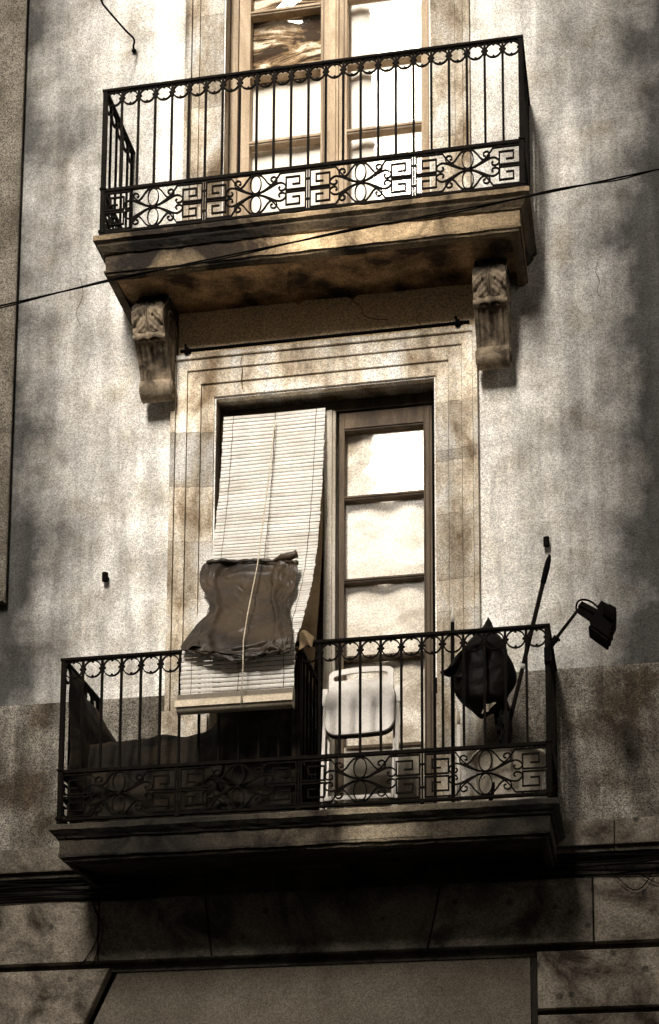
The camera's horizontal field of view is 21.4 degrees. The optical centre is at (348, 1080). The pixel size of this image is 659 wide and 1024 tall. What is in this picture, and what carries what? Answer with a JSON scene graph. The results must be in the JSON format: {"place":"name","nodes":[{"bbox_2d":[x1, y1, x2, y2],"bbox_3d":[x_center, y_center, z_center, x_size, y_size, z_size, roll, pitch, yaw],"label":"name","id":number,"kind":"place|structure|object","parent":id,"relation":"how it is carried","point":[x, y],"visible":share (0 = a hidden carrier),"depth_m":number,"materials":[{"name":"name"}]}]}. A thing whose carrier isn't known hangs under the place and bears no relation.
{"place":"outdoors","nodes":[
{"label":"outdoors","id":0,"kind":"place"},
{"label":"ground","id":1,"kind":"structure","parent":0,"visible":0},
{"bbox_2d":[0,0,658,1023],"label":"apartment building","id":2,"kind":"structure","parent":1,"relation":"on","point":[456,476],"depth_m":10.87,"materials":[{"name":"paint"}]},
{"bbox_2d":[0,877,158,903],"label":"cable bundle","id":3,"kind":"object","parent":2,"relation":"attached to","point":[5,892],"visible":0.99,"depth_m":10.67,"materials":[{"name":"black rubber"}]},
{"bbox_2d":[77,898,99,967],"bbox_3d":[-1.596,-0.905,10.636,0.172,0.419,0.037,-5,-11,31],"label":"loose wire","id":4,"kind":"object","parent":3,"relation":"hanging from","point":[97,935],"visible":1,"depth_m":10.61,"materials":[{"name":"black metal"}]},
{"bbox_2d":[92,898,102,966],"bbox_3d":[-1.547,-0.907,10.624,0.051,0.419,0.101,8,-12,-41],"label":"loose wire","id":5,"kind":"object","parent":3,"relation":"hanging from","point":[102,932],"visible":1,"depth_m":10.60,"materials":[{"name":"black metal"}]},
{"bbox_2d":[102,572,108,581],"bbox_3d":[-1.532,-3.175,10.982,0.037,0.055,0.054,-2,-9,10],"label":"wall peg","id":6,"kind":"object","parent":2,"relation":"attached to","point":[105,577],"depth_m":10.96,"materials":[{"name":"black metal"}]},
{"bbox_2d":[100,0,135,52],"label":"wall rod","id":7,"kind":"object","parent":2,"relation":"attached to","point":[121,25],"depth_m":11.34,"materials":[{"name":"black metal"}]},
{"bbox_2d":[174,408,324,714],"bbox_3d":[-0.562,-3.178,10.425,0.684,2.356,0.997,-2,-9,10],"label":"roller blind","id":8,"kind":"object","parent":2,"relation":"attached to","point":[197,702],"visible":0.73,"depth_m":10.77,"materials":[{"name":"white wood"}]},
{"bbox_2d":[181,550,298,660],"bbox_3d":[-0.610,-2.768,10.165,0.690,0.901,0.610,-2,-9,10],"label":"plastic sheet","id":9,"kind":"object","parent":8,"relation":"attached to","point":[226,585],"visible":0.99,"depth_m":10.16,"materials":[{"name":"plastic"}]},
{"bbox_2d":[221,429,322,691],"bbox_3d":[-0.484,-3.184,10.829,0.625,1.950,0.237,-2,-9,10],"label":"hanging cloth","id":10,"kind":"object","parent":2,"relation":"hanging from","point":[310,621],"visible":0.25,"depth_m":10.90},
{"bbox_2d":[48,623,564,891],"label":"balcony","id":11,"kind":"structure","parent":2,"relation":"attached to","point":[475,829],"depth_m":9.89,"materials":[{"name":"metal"}]},
{"bbox_2d":[66,669,116,822],"bbox_3d":[-1.460,-1.910,10.585,0.389,0.930,0.792,-11,-14,49],"label":"shade net","id":12,"kind":"object","parent":11,"relation":"hanging from","point":[91,716],"visible":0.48,"depth_m":10.29,"materials":[{"name":"fabric"}]},
{"bbox_2d":[81,708,291,822],"bbox_3d":[-0.915,-1.864,10.262,1.292,0.804,0.403,-2,-9,10],"label":"dust sheet","id":13,"kind":"object","parent":11,"relation":"on","point":[228,739],"visible":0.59,"depth_m":10.18,"materials":[{"name":"fabric"}]},
{"bbox_2d":[298,630,313,650],"bbox_3d":[-0.244,-2.516,9.948,0.086,0.114,0.052,-2,-9,10],"label":"cloth scrap","id":14,"kind":"object","parent":11,"relation":"on","point":[306,638],"visible":1,"depth_m":9.94,"materials":[{"name":"beige fabric"}]},
{"bbox_2d":[291,649,322,810],"bbox_3d":[-0.244,-1.958,10.250,0.067,1.000,0.628,-2,-9,10],"label":"divider grille","id":15,"kind":"object","parent":11,"relation":"on","point":[309,724],"visible":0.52,"depth_m":10.18,"materials":[{"name":"metal"}]},
{"bbox_2d":[320,666,399,809],"bbox_3d":[0.069,-1.974,10.175,0.466,0.994,0.151,-2,-9,10],"label":"folding chair","id":16,"kind":"object","parent":11,"relation":"on","point":[370,708],"visible":0.91,"depth_m":10.19,"materials":[{"name":"white plastic"}]},
{"bbox_2d":[451,600,454,801],"bbox_3d":[0.600,-2.148,9.989,0.026,1.290,0.023,-2,-9,10],"label":"mop handle","id":17,"kind":"object","parent":11,"relation":"on","point":[452,711],"visible":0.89,"depth_m":9.97,"materials":[{"name":"black metal"}]},
{"bbox_2d":[457,711,460,801],"bbox_3d":[0.631,-1.814,9.939,0.026,0.615,0.024,-2,-9,10],"label":"white pole","id":18,"kind":"object","parent":11,"relation":"on","point":[458,744],"visible":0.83,"depth_m":9.94,"materials":[{"name":"white metal"}]},
{"bbox_2d":[440,617,516,718],"bbox_3d":[0.752,-2.369,9.995,0.431,0.611,0.251,-2,-9,10],"label":"rubbish bag","id":19,"kind":"object","parent":11,"relation":"on","point":[474,681],"visible":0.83,"depth_m":9.89,"materials":[{"name":"black plastic"}]},
{"bbox_2d":[494,701,512,743],"bbox_3d":[0.887,-1.922,9.938,0.104,0.820,0.128,-2,-9,10],"label":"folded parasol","id":20,"kind":"object","parent":11,"relation":"on","point":[499,716],"visible":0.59,"depth_m":9.93,"materials":[{"name":"black fabric"}]},
{"bbox_2d":[471,748,545,800],"bbox_3d":[0.925,-1.691,9.979,0.444,0.390,0.444,-2,-9,10],"label":"plastic tub","id":21,"kind":"object","parent":11,"relation":"on","point":[508,770],"visible":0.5,"depth_m":9.82,"materials":[{"name":"plastic"}]},
{"bbox_2d":[488,554,550,800],"bbox_3d":[0.923,-2.250,9.892,0.510,1.466,0.087,-4,-10,21],"label":"broom","id":22,"kind":"object","parent":11,"relation":"on","point":[546,569],"visible":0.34,"depth_m":9.86,"materials":[{"name":"metal"}]},
{"bbox_2d":[544,599,616,664],"bbox_3d":[1.291,-2.513,9.693,0.404,0.350,0.145,-2,-9,10],"label":"floodlight","id":23,"kind":"object","parent":11,"relation":"attached to","point":[602,618],"visible":1,"depth_m":9.65,"materials":[{"name":"black metal"}]},
{"bbox_2d":[93,34,536,403],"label":"balcony","id":24,"kind":"structure","parent":2,"relation":"attached to","point":[488,253],"depth_m":10.61,"materials":[{"name":"stone"}]},
{"bbox_2d":[180,316,469,354],"bbox_3d":[-0.158,-4.682,10.959,1.850,0.078,0.085,-2,-9,10],"label":"awning bar","id":25,"kind":"object","parent":2,"relation":"attached to","point":[457,323],"visible":1,"depth_m":10.93,"materials":[{"name":"black metal"}]},
{"bbox_2d":[216,391,436,809],"bbox_3d":[-0.122,-2.857,10.904,1.415,2.990,0.132,-2,-9,10],"label":"window","id":26,"kind":"structure","parent":2,"relation":"in","point":[381,449],"depth_m":10.94,"materials":[{"name":"paint"}]},
{"bbox_2d":[227,0,429,215],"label":"window","id":27,"kind":"structure","parent":2,"relation":"in","point":[263,33],"depth_m":11.54,"materials":[{"name":"paint"}]},
{"bbox_2d":[0,168,658,308],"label":"overhead cable","id":28,"kind":"object","parent":2,"relation":"attached to","point":[334,233],"visible":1,"depth_m":9.65,"materials":[{"name":"black metal"}]},
{"bbox_2d":[543,536,549,547],"bbox_3d":[1.196,-3.247,10.495,0.037,0.055,0.054,-2,-9,10],"label":"wall peg","id":29,"kind":"object","parent":2,"relation":"attached to","point":[546,541],"depth_m":10.47,"materials":[{"name":"black metal"}]},
{"bbox_2d":[486,852,658,882],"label":"cable bundle","id":30,"kind":"object","parent":2,"relation":"attached to","point":[496,863],"visible":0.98,"depth_m":10.14,"materials":[{"name":"black rubber"}]},
{"bbox_2d":[602,864,658,889],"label":"loose wire","id":31,"kind":"object","parent":30,"relation":"hanging from","point":[625,884],"visible":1,"depth_m":10.05,"materials":[{"name":"black metal"}]},
{"bbox_2d":[629,864,658,883],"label":"loose wire","id":32,"kind":"object","parent":30,"relation":"hanging from","point":[642,874],"visible":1,"depth_m":10.05,"materials":[{"name":"black metal"}]}
]}

